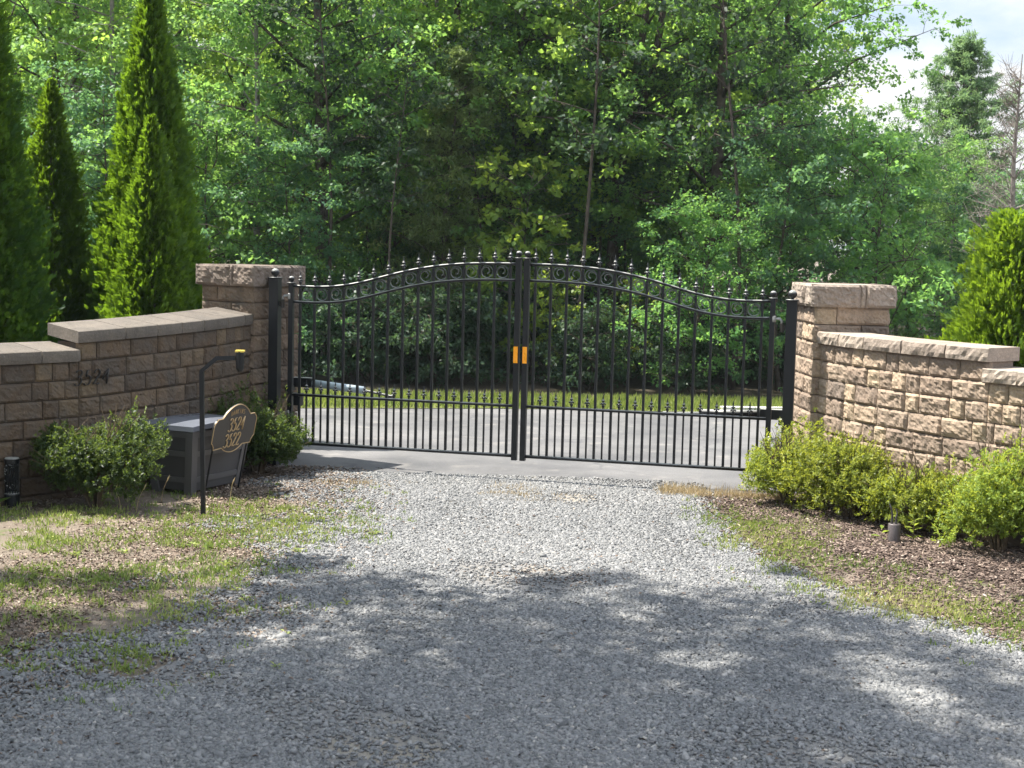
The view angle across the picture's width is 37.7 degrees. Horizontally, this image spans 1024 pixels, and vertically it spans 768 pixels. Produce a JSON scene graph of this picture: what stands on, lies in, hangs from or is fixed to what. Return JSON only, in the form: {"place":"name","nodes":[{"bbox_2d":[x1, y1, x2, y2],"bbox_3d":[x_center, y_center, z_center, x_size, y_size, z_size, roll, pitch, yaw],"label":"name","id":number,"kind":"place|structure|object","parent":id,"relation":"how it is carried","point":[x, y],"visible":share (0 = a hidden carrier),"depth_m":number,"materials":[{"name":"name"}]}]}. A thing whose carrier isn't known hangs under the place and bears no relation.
{"place":"outdoors","nodes":[
{"label":"outdoors","id":0,"kind":"place"},
{"bbox_2d":[0,250,1023,742],"bbox_3d":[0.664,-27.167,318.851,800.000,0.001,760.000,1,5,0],"label":"ground","id":1,"kind":"structure","parent":0,"point":[122,502],"depth_m":9.99,"materials":[{"name":"soil"}]},
{"bbox_2d":[4,457,19,507],"bbox_3d":[-3.950,0.774,11.850,0.120,0.396,0.120,1,5,0],"label":"path light","id":2,"kind":"object","parent":1,"relation":"on","point":[13,494],"visible":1,"depth_m":11.81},
{"bbox_2d":[0,0,65,342],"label":"arborvitae tree","id":3,"kind":"object","parent":1,"relation":"on","point":[21,308],"visible":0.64,"depth_m":14.52,"materials":[{"name":"green plant"}]},
{"bbox_2d":[14,77,98,342],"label":"arborvitae tree","id":4,"kind":"object","parent":1,"relation":"on","point":[66,205],"visible":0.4,"depth_m":16.04,"materials":[{"name":"green plant"}]},
{"bbox_2d":[27,396,171,507],"bbox_3d":[-3.258,0.556,11.905,1.154,0.904,0.989,1,5,0],"label":"shrub","id":5,"kind":"object","parent":1,"relation":"on","point":[76,456],"visible":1,"depth_m":11.73,"materials":[{"name":"green plant"}]},
{"bbox_2d":[0,307,256,505],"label":"stone wall","id":6,"kind":"structure","parent":1,"relation":"on","point":[82,372],"depth_m":12.58,"materials":[{"name":"stone"}]},
{"bbox_2d":[67,0,218,319],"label":"arborvitae tree","id":7,"kind":"object","parent":1,"relation":"on","point":[150,69],"visible":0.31,"depth_m":15.84,"materials":[{"name":"green plant"}]},
{"bbox_2d":[97,113,199,318],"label":"arborvitae tree","id":8,"kind":"object","parent":1,"relation":"on","point":[145,267],"visible":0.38,"depth_m":15.17,"materials":[{"name":"green plant"}]},
{"bbox_2d":[138,413,247,494],"bbox_3d":[-2.721,0.594,12.954,0.580,0.612,0.850,4,6,26],"label":"deck box","id":9,"kind":"object","parent":1,"relation":"on","point":[180,461],"visible":0.66,"depth_m":12.66,"materials":[{"name":"grey plastic"}]},
{"bbox_2d":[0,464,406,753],"bbox_3d":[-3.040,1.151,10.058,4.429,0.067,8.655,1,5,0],"label":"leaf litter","id":10,"kind":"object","parent":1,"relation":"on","point":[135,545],"visible":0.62,"depth_m":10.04,"materials":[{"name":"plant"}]},
{"bbox_2d":[0,480,413,713],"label":"verge grass","id":11,"kind":"structure","parent":1,"relation":"on","point":[153,587],"depth_m":9.98,"materials":[{"name":"plant"}]},
{"bbox_2d":[199,350,244,514],"bbox_3d":[-2.246,0.409,11.604,0.342,1.351,0.066,1,5,0],"label":"sign light","id":12,"kind":"object","parent":1,"relation":"on","point":[239,358],"visible":0.96,"depth_m":11.56,"materials":[{"name":"metal"}]},
{"bbox_2d":[206,404,256,487],"bbox_3d":[-2.398,0.558,12.729,0.219,0.801,0.595,4,6,26],"label":"address sign","id":13,"kind":"object","parent":1,"relation":"on","point":[233,429],"visible":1,"depth_m":12.68,"materials":[{"name":"brown metal"}]},
{"bbox_2d":[208,373,314,473],"bbox_3d":[-2.394,0.376,13.829,1.136,0.950,0.941,1,5,0],"label":"shrub","id":14,"kind":"object","parent":1,"relation":"on","point":[276,436],"visible":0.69,"depth_m":13.66,"materials":[{"name":"green plant"}]},
{"bbox_2d":[258,408,796,493],"bbox_3d":[-0.015,0.606,16.831,19.000,0.001,7.790,1,5,0],"label":"asphalt court","id":15,"kind":"object","parent":1,"relation":"on","point":[384,460],"visible":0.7,"depth_m":16.17,"materials":[{"name":"asphalt"}]},
{"bbox_2d":[196,264,305,464],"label":"stone pillar","id":16,"kind":"structure","parent":15,"relation":"on","point":[244,288],"depth_m":14.31,"materials":[{"name":"stone"}]},
{"bbox_2d":[267,268,289,465],"bbox_3d":[-2.198,-0.103,14.268,0.238,1.984,0.106,3,5,14],"label":"gate post","id":17,"kind":"object","parent":15,"relation":"on","point":[276,302],"visible":0.77,"depth_m":14.22,"materials":[{"name":"metal"}]},
{"bbox_2d":[285,377,392,405],"bbox_3d":[-1.637,0.096,14.401,1.094,0.270,0.216,3,5,16],"label":"gate opener","id":18,"kind":"object","parent":17,"relation":"attached to","point":[317,385],"visible":0.53,"depth_m":14.48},
{"bbox_2d":[287,248,522,460],"bbox_3d":[-1.027,-0.318,13.944,2.276,1.939,0.069,3,5,14],"label":"gate leaf","id":19,"kind":"object","parent":17,"relation":"attached to","point":[514,405],"visible":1,"depth_m":13.92,"materials":[{"name":"metal"}]},
{"bbox_2d":[301,397,780,411],"bbox_3d":[-0.057,0.266,20.431,19.353,0.001,2.037,1,5,-8],"label":"grass border","id":20,"kind":"object","parent":1,"relation":"on","point":[470,407],"depth_m":19.80,"materials":[{"name":"plant"}]},
{"bbox_2d":[297,387,782,411],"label":"grass","id":21,"kind":"structure","parent":20,"relation":"on","point":[719,399],"depth_m":20.49,"materials":[{"name":"plant"}]},
{"bbox_2d":[791,282,897,497],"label":"stone pillar","id":22,"kind":"structure","parent":1,"relation":"on","point":[844,307],"depth_m":13.03,"materials":[{"name":"stone"}]},
{"bbox_2d":[678,494,1023,665],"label":"edge grass","id":23,"kind":"structure","parent":1,"relation":"on","point":[788,543],"depth_m":9.80,"materials":[{"name":"plant"}]},
{"bbox_2d":[695,493,1023,647],"bbox_3d":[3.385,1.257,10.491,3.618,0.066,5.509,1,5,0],"label":"bark mulch","id":24,"kind":"object","parent":1,"relation":"on","point":[966,554],"visible":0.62,"depth_m":10.71,"materials":[{"name":"wood"}]},
{"bbox_2d":[738,407,836,504],"bbox_3d":[2.356,0.620,12.790,0.908,0.885,0.790,1,5,0],"label":"shrub","id":25,"kind":"object","parent":24,"relation":"on","point":[756,467],"visible":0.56,"depth_m":12.67,"materials":[{"name":"green plant"}]},
{"bbox_2d":[768,426,898,517],"bbox_3d":[2.700,0.710,12.276,0.923,0.819,1.068,-4,7,-44],"label":"shrub","id":26,"kind":"object","parent":24,"relation":"on","point":[841,469],"visible":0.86,"depth_m":12.07,"materials":[{"name":"green plant"}]},
{"bbox_2d":[846,448,969,532],"bbox_3d":[3.092,0.833,11.571,1.003,0.721,0.834,2,5,11],"label":"shrub","id":27,"kind":"object","parent":24,"relation":"on","point":[917,493],"visible":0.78,"depth_m":11.47,"materials":[{"name":"green plant"}]},
{"bbox_2d":[926,425,1023,551],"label":"shrub","id":28,"kind":"object","parent":24,"relation":"on","point":[994,500],"visible":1,"depth_m":10.73,"materials":[{"name":"green plant"}]},
{"bbox_2d":[816,331,1023,546],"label":"stone wall","id":29,"kind":"structure","parent":1,"relation":"on","point":[938,400],"depth_m":11.76,"materials":[{"name":"stone"}]},
{"bbox_2d":[923,207,1023,366],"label":"arborvitae tree","id":30,"kind":"object","parent":1,"relation":"on","point":[990,311],"visible":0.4,"depth_m":14.05,"materials":[{"name":"green plant"}]},
{"bbox_2d":[953,51,1023,284],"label":"dead tree","id":31,"kind":"object","parent":1,"relation":"on","point":[1012,174],"visible":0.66,"depth_m":14.81,"materials":[{"name":"grey wood"}]},
{"bbox_2d":[0,470,1023,767],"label":"gravel drive","id":32,"kind":"structure","parent":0,"point":[443,734],"depth_m":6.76,"materials":[{"name":"gravel"}]},
{"bbox_2d":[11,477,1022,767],"bbox_3d":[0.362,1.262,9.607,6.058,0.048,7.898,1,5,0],"label":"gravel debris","id":33,"kind":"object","parent":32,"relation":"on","point":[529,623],"visible":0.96,"depth_m":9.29,"materials":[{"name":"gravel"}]},
{"bbox_2d":[313,476,794,501],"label":"dry grass","id":34,"kind":"structure","parent":32,"relation":"on","point":[691,490],"depth_m":13.15,"materials":[{"name":"plant"}]},
{"bbox_2d":[36,0,1023,256],"label":"sky","id":35,"kind":"structure","parent":0,"point":[1001,22],"materials":[{"name":"white"}]},
{"bbox_2d":[301,270,964,400],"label":"forest floor","id":36,"kind":"structure","parent":0,"point":[635,386],"depth_m":23.30,"materials":[{"name":"plant"}]},
{"bbox_2d":[0,0,168,215],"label":"oak tree","id":37,"kind":"object","parent":36,"relation":"on","point":[20,12],"visible":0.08,"depth_m":29.19,"materials":[{"name":"green plant"}]},
{"bbox_2d":[8,0,215,163],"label":"slender tree","id":38,"kind":"object","parent":36,"relation":"on","point":[36,10],"visible":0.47,"depth_m":25.81,"materials":[{"name":"green plant"}]},
{"bbox_2d":[1,0,224,315],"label":"maple tree","id":39,"kind":"object","parent":36,"relation":"on","point":[50,18],"visible":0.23,"depth_m":26.80,"materials":[{"name":"green plant"}]},
{"bbox_2d":[21,59,227,329],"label":"understorey tree","id":40,"kind":"object","parent":36,"relation":"on","point":[80,107],"visible":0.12,"depth_m":24.37,"materials":[{"name":"green plant"}]},
{"bbox_2d":[8,0,310,219],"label":"oak tree","id":41,"kind":"object","parent":36,"relation":"on","point":[175,38],"visible":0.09,"depth_m":34.60,"materials":[{"name":"green plant"}]},
{"bbox_2d":[70,87,371,291],"bbox_3d":[-4.716,-2.334,23.874,4.516,4.543,4.155,6,7,39],"label":"understorey tree","id":42,"kind":"object","parent":36,"relation":"on","point":[216,129],"visible":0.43,"depth_m":23.52,"materials":[{"name":"green plant"}]},
{"bbox_2d":[71,0,408,295],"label":"maple tree","id":43,"kind":"object","parent":36,"relation":"on","point":[220,57],"visible":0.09,"depth_m":28.96,"materials":[{"name":"green plant"}]},
{"bbox_2d":[165,0,355,262],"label":"slender tree","id":44,"kind":"object","parent":36,"relation":"on","point":[256,39],"visible":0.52,"depth_m":25.14,"materials":[{"name":"green plant"}]},
{"bbox_2d":[193,123,398,362],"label":"understorey tree","id":45,"kind":"object","parent":36,"relation":"on","point":[303,215],"visible":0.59,"depth_m":23.54,"materials":[{"name":"green plant"}]},
{"bbox_2d":[236,0,373,360],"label":"young tree","id":46,"kind":"object","parent":36,"relation":"on","point":[277,54],"visible":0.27,"depth_m":25.75,"materials":[{"name":"green plant"}]},
{"bbox_2d":[114,0,516,366],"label":"oak tree","id":47,"kind":"object","parent":36,"relation":"on","point":[322,170],"visible":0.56,"depth_m":24.48,"materials":[{"name":"green plant"}]},
{"bbox_2d":[238,0,406,374],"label":"young tree","id":48,"kind":"object","parent":36,"relation":"on","point":[322,42],"visible":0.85,"depth_m":23.69,"materials":[{"name":"green plant"}]},
{"bbox_2d":[301,289,415,380],"bbox_3d":[-2.385,-0.751,23.246,1.706,1.578,2.072,3,5,15],"label":"brush","id":49,"kind":"object","parent":36,"relation":"on","point":[333,337],"visible":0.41,"depth_m":22.84,"materials":[{"name":"green plant"}]},
{"bbox_2d":[208,0,516,334],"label":"maple tree","id":50,"kind":"object","parent":36,"relation":"on","point":[381,4],"visible":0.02,"depth_m":31.38,"materials":[{"name":"green plant"}]},
{"bbox_2d":[311,29,417,290],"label":"young tree","id":51,"kind":"object","parent":36,"relation":"on","point":[381,98],"visible":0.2,"depth_m":26.02,"materials":[{"name":"green plant"}]},
{"bbox_2d":[302,268,460,382],"bbox_3d":[-2.085,-0.835,22.783,2.460,1.874,2.026,3,6,20],"label":"brush","id":52,"kind":"object","parent":36,"relation":"on","point":[380,303],"visible":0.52,"depth_m":22.55,"materials":[{"name":"green plant"}]},
{"bbox_2d":[274,95,507,361],"bbox_3d":[-2.078,-2.650,26.655,4.603,4.774,4.226,0,6,-19],"label":"understorey tree","id":53,"kind":"object","parent":36,"relation":"on","point":[354,241],"visible":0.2,"depth_m":26.08,"materials":[{"name":"green plant"}]},
{"bbox_2d":[272,68,525,357],"bbox_3d":[-2.359,-3.121,27.990,5.285,5.482,4.852,2,5,11],"label":"understorey tree","id":54,"kind":"object","parent":36,"relation":"on","point":[362,229],"visible":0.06,"depth_m":27.52,"materials":[{"name":"green plant"}]},
{"bbox_2d":[334,25,464,380],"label":"young tree","id":55,"kind":"object","parent":36,"relation":"on","point":[436,101],"visible":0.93,"depth_m":23.20,"materials":[{"name":"green plant"}]},
{"bbox_2d":[352,310,453,387],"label":"brush","id":56,"kind":"object","parent":36,"relation":"on","point":[411,372],"visible":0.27,"depth_m":22.78,"materials":[{"name":"green plant"}]},
{"bbox_2d":[341,270,499,385],"bbox_3d":[-1.313,-0.786,22.650,1.984,1.835,2.409,4,6,30],"label":"brush","id":57,"kind":"object","parent":36,"relation":"on","point":[441,309],"visible":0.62,"depth_m":22.48,"materials":[{"name":"green plant"}]},
{"bbox_2d":[364,273,528,384],"bbox_3d":[-0.973,-0.807,22.964,1.985,1.836,2.410,5,7,37],"label":"brush","id":58,"kind":"object","parent":36,"relation":"on","point":[471,341],"visible":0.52,"depth_m":22.83,"materials":[{"name":"green plant"}]},
{"bbox_2d":[276,0,620,355],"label":"oak tree","id":59,"kind":"object","parent":36,"relation":"on","point":[499,95],"visible":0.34,"depth_m":25.35,"materials":[{"name":"green plant"}]},
{"bbox_2d":[357,0,543,292],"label":"slender tree","id":60,"kind":"object","parent":36,"relation":"on","point":[432,40],"visible":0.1,"depth_m":26.35,"materials":[{"name":"green plant"}]},
{"bbox_2d":[357,42,557,359],"bbox_3d":[-0.817,-2.809,24.687,3.668,5.528,2.778,1,5,0],"label":"cedar tree","id":61,"kind":"object","parent":36,"relation":"on","point":[445,219],"visible":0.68,"depth_m":24.30,"materials":[{"name":"green plant"}]},
{"bbox_2d":[294,0,625,297],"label":"maple tree","id":62,"kind":"object","parent":36,"relation":"on","point":[474,16],"visible":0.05,"depth_m":28.15,"materials":[{"name":"green plant"}]},
{"bbox_2d":[422,26,540,360],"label":"young tree","id":63,"kind":"object","parent":36,"relation":"on","point":[492,82],"visible":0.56,"depth_m":24.43,"materials":[{"name":"green plant"}]},
{"bbox_2d":[366,152,600,369],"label":"understorey tree","id":64,"kind":"object","parent":36,"relation":"on","point":[527,185],"visible":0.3,"depth_m":24.90,"materials":[{"name":"green plant"}]},
{"bbox_2d":[446,13,567,368],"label":"young tree","id":65,"kind":"object","parent":36,"relation":"on","point":[504,27],"visible":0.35,"depth_m":25.47,"materials":[{"name":"green plant"}]},
{"bbox_2d":[460,283,556,371],"bbox_3d":[-0.035,-0.943,25.522,1.803,1.667,2.190,3,5,17],"label":"brush","id":66,"kind":"object","parent":36,"relation":"on","point":[503,335],"visible":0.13,"depth_m":25.05,"materials":[{"name":"green plant"}]},
{"bbox_2d":[343,0,697,367],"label":"maple tree","id":67,"kind":"object","parent":36,"relation":"on","point":[530,127],"visible":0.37,"depth_m":25.56,"materials":[{"name":"green plant"}]},
{"bbox_2d":[450,145,598,378],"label":"sapling","id":68,"kind":"object","parent":36,"relation":"on","point":[488,250],"visible":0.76,"depth_m":23.70,"materials":[{"name":"green plant"}]},
{"bbox_2d":[479,13,588,225],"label":"young tree","id":69,"kind":"object","parent":36,"relation":"on","point":[535,134],"visible":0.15,"depth_m":25.98,"materials":[{"name":"green plant"}]},
{"bbox_2d":[484,271,593,378],"bbox_3d":[0.286,-1.055,25.593,2.073,1.917,2.517,-3,7,-38],"label":"brush","id":70,"kind":"object","parent":36,"relation":"on","point":[532,299],"visible":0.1,"depth_m":25.00,"materials":[{"name":"green plant"}]},
{"bbox_2d":[510,270,586,386],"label":"sapling","id":71,"kind":"object","parent":36,"relation":"on","point":[555,306],"visible":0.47,"depth_m":22.91,"materials":[{"name":"green plant"}]},
{"bbox_2d":[460,74,687,322],"bbox_3d":[1.102,-3.133,28.709,4.908,5.545,5.346,1,5,-6],"label":"understorey tree","id":72,"kind":"object","parent":36,"relation":"on","point":[604,245],"visible":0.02,"depth_m":27.99,"materials":[{"name":"green plant"}]},
{"bbox_2d":[529,292,668,391],"bbox_3d":[1.285,-0.591,22.362,2.105,1.603,1.733,3,5,12],"label":"brush","id":73,"kind":"object","parent":36,"relation":"on","point":[572,373],"visible":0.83,"depth_m":22.32,"materials":[{"name":"green plant"}]},
{"bbox_2d":[414,0,789,344],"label":"oak tree","id":74,"kind":"object","parent":36,"relation":"on","point":[587,12],"visible":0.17,"depth_m":26.18,"materials":[{"name":"green plant"}]},
{"bbox_2d":[514,0,704,386],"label":"young tree","id":75,"kind":"object","parent":36,"relation":"on","point":[594,141],"visible":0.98,"depth_m":22.80,"materials":[{"name":"green plant"}]},
{"bbox_2d":[542,14,679,315],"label":"young tree","id":76,"kind":"object","parent":36,"relation":"on","point":[655,88],"visible":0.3,"depth_m":25.58,"materials":[{"name":"green plant"}]},
{"bbox_2d":[509,101,721,368],"bbox_3d":[1.694,-2.514,26.183,4.603,4.774,4.226,-1,6,-22],"label":"understorey tree","id":77,"kind":"object","parent":36,"relation":"on","point":[633,167],"visible":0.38,"depth_m":25.70,"materials":[{"name":"green plant"}]},
{"bbox_2d":[552,12,687,363],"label":"young tree","id":78,"kind":"object","parent":36,"relation":"on","point":[625,175],"visible":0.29,"depth_m":25.71,"materials":[{"name":"green plant"}]},
{"bbox_2d":[600,276,668,385],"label":"sapling","id":79,"kind":"object","parent":36,"relation":"on","point":[632,321],"visible":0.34,"depth_m":23.45,"materials":[{"name":"green plant"}]},
{"bbox_2d":[488,0,782,366],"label":"forked tree","id":80,"kind":"object","parent":36,"relation":"on","point":[612,250],"visible":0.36,"depth_m":25.39,"materials":[{"name":"green plant"}]},
{"bbox_2d":[560,170,745,357],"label":"understorey tree","id":81,"kind":"object","parent":36,"relation":"on","point":[683,271],"visible":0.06,"depth_m":28.44,"materials":[{"name":"green plant"}]},
{"bbox_2d":[522,0,801,334],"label":"maple tree","id":82,"kind":"object","parent":36,"relation":"on","point":[678,20],"visible":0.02,"depth_m":31.89,"materials":[{"name":"green plant"}]},
{"bbox_2d":[615,302,732,384],"bbox_3d":[2.554,-0.637,23.714,1.966,1.497,1.619,2,5,7],"label":"brush","id":83,"kind":"object","parent":36,"relation":"on","point":[641,346],"visible":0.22,"depth_m":23.64,"materials":[{"name":"green plant"}]},
{"bbox_2d":[633,324,729,393],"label":"brush","id":84,"kind":"object","parent":36,"relation":"on","point":[667,365],"visible":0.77,"depth_m":22.43,"materials":[{"name":"green plant"}]},
{"bbox_2d":[626,18,741,307],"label":"young tree","id":85,"kind":"object","parent":36,"relation":"on","point":[675,113],"visible":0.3,"depth_m":26.03,"materials":[{"name":"green plant"}]},
{"bbox_2d":[591,188,791,394],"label":"understorey tree","id":86,"kind":"object","parent":36,"relation":"on","point":[726,228],"visible":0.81,"depth_m":22.18,"materials":[{"name":"green plant"}]},
{"bbox_2d":[656,32,760,214],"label":"young tree","id":87,"kind":"object","parent":36,"relation":"on","point":[703,93],"visible":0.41,"depth_m":25.07,"materials":[{"name":"green plant"}]},
{"bbox_2d":[646,0,832,309],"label":"slender tree","id":88,"kind":"object","parent":36,"relation":"on","point":[716,78],"visible":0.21,"depth_m":26.13,"materials":[{"name":"green plant"}]},
{"bbox_2d":[657,0,823,389],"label":"young tree","id":89,"kind":"object","parent":36,"relation":"on","point":[742,64],"visible":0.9,"depth_m":22.83,"materials":[{"name":"green plant"}]},
{"bbox_2d":[708,321,779,384],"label":"brush","id":90,"kind":"object","parent":36,"relation":"on","point":[756,369],"visible":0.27,"depth_m":24.08,"materials":[{"name":"green plant"}]},
{"bbox_2d":[557,0,931,376],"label":"oak tree","id":91,"kind":"object","parent":36,"relation":"on","point":[715,170],"visible":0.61,"depth_m":24.89,"materials":[{"name":"green plant"}]},
{"bbox_2d":[634,109,922,333],"bbox_3d":[5.275,-2.926,29.368,5.202,5.233,4.787,5,6,34],"label":"understorey tree","id":92,"kind":"object","parent":36,"relation":"on","point":[763,241],"visible":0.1,"depth_m":28.74,"materials":[{"name":"green plant"}]},
{"bbox_2d":[642,103,921,392],"bbox_3d":[4.254,-2.055,23.347,3.977,4.493,4.332,5,7,37],"label":"understorey tree","id":93,"kind":"object","parent":36,"relation":"on","point":[787,209],"visible":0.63,"depth_m":22.82,"materials":[{"name":"green plant"}]},
{"bbox_2d":[738,24,851,379],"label":"young tree","id":94,"kind":"object","parent":36,"relation":"on","point":[807,83],"visible":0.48,"depth_m":24.65,"materials":[{"name":"green plant"}]},
{"bbox_2d":[690,0,900,298],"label":"maple tree","id":95,"kind":"object","parent":36,"relation":"on","point":[845,41],"visible":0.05,"depth_m":42.04,"materials":[{"name":"green plant"}]},
{"bbox_2d":[645,0,971,330],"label":"oak tree","id":96,"kind":"object","parent":36,"relation":"on","point":[835,22],"visible":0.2,"depth_m":29.14,"materials":[{"name":"green plant"}]},
{"bbox_2d":[742,129,960,337],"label":"understorey tree","id":97,"kind":"object","parent":36,"relation":"on","point":[849,237],"visible":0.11,"depth_m":28.14,"materials":[{"name":"green plant"}]},
{"bbox_2d":[744,107,984,338],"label":"understorey tree","id":98,"kind":"object","parent":36,"relation":"on","point":[911,167],"visible":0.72,"depth_m":23.25,"materials":[{"name":"green plant"}]},
{"bbox_2d":[818,162,971,338],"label":"understorey tree","id":99,"kind":"object","parent":36,"relation":"on","point":[912,244],"visible":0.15,"depth_m":28.09,"materials":[{"name":"green plant"}]},
{"bbox_2d":[806,100,987,335],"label":"pale tree","id":100,"kind":"object","parent":36,"relation":"on","point":[912,118],"visible":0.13,"depth_m":29.49,"materials":[{"name":"green plant"}]},
{"bbox_2d":[860,29,1023,326],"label":"pine tree","id":101,"kind":"object","parent":36,"relation":"on","point":[962,61],"visible":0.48,"depth_m":33.34,"materials":[{"name":"green plant"}]},
{"bbox_2d":[867,108,1022,338],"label":"pale tree","id":102,"kind":"object","parent":36,"relation":"on","point":[976,161],"visible":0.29,"depth_m":27.16,"materials":[{"name":"green plant"}]},
{"bbox_2d":[890,170,1023,338],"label":"understorey tree","id":103,"kind":"object","parent":36,"relation":"on","point":[964,187],"visible":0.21,"depth_m":25.75,"materials":[{"name":"green plant"}]},
{"bbox_2d":[768,290,798,478],"bbox_3d":[2.348,0.142,13.108,0.238,1.929,0.106,3,5,14],"label":"gate post","id":104,"kind":"object","parent":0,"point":[790,330],"visible":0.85,"depth_m":13.02,"materials":[{"name":"metal"}]},
{"bbox_2d":[519,249,776,470],"bbox_3d":[1.189,-0.212,13.377,2.276,1.939,0.069,3,5,14],"label":"gate leaf","id":105,"kind":"object","parent":104,"relation":"attached to","point":[528,264],"visible":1,"depth_m":13.40,"materials":[{"name":"metal"}]},
{"bbox_2d":[661,408,781,425],"bbox_3d":[1.903,0.274,13.497,1.094,0.125,0.216,3,5,13],"label":"gate opener","id":106,"kind":"object","parent":105,"relation":"attached to","point":[776,414],"visible":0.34,"depth_m":13.46,"materials":[{"name":"metal"}]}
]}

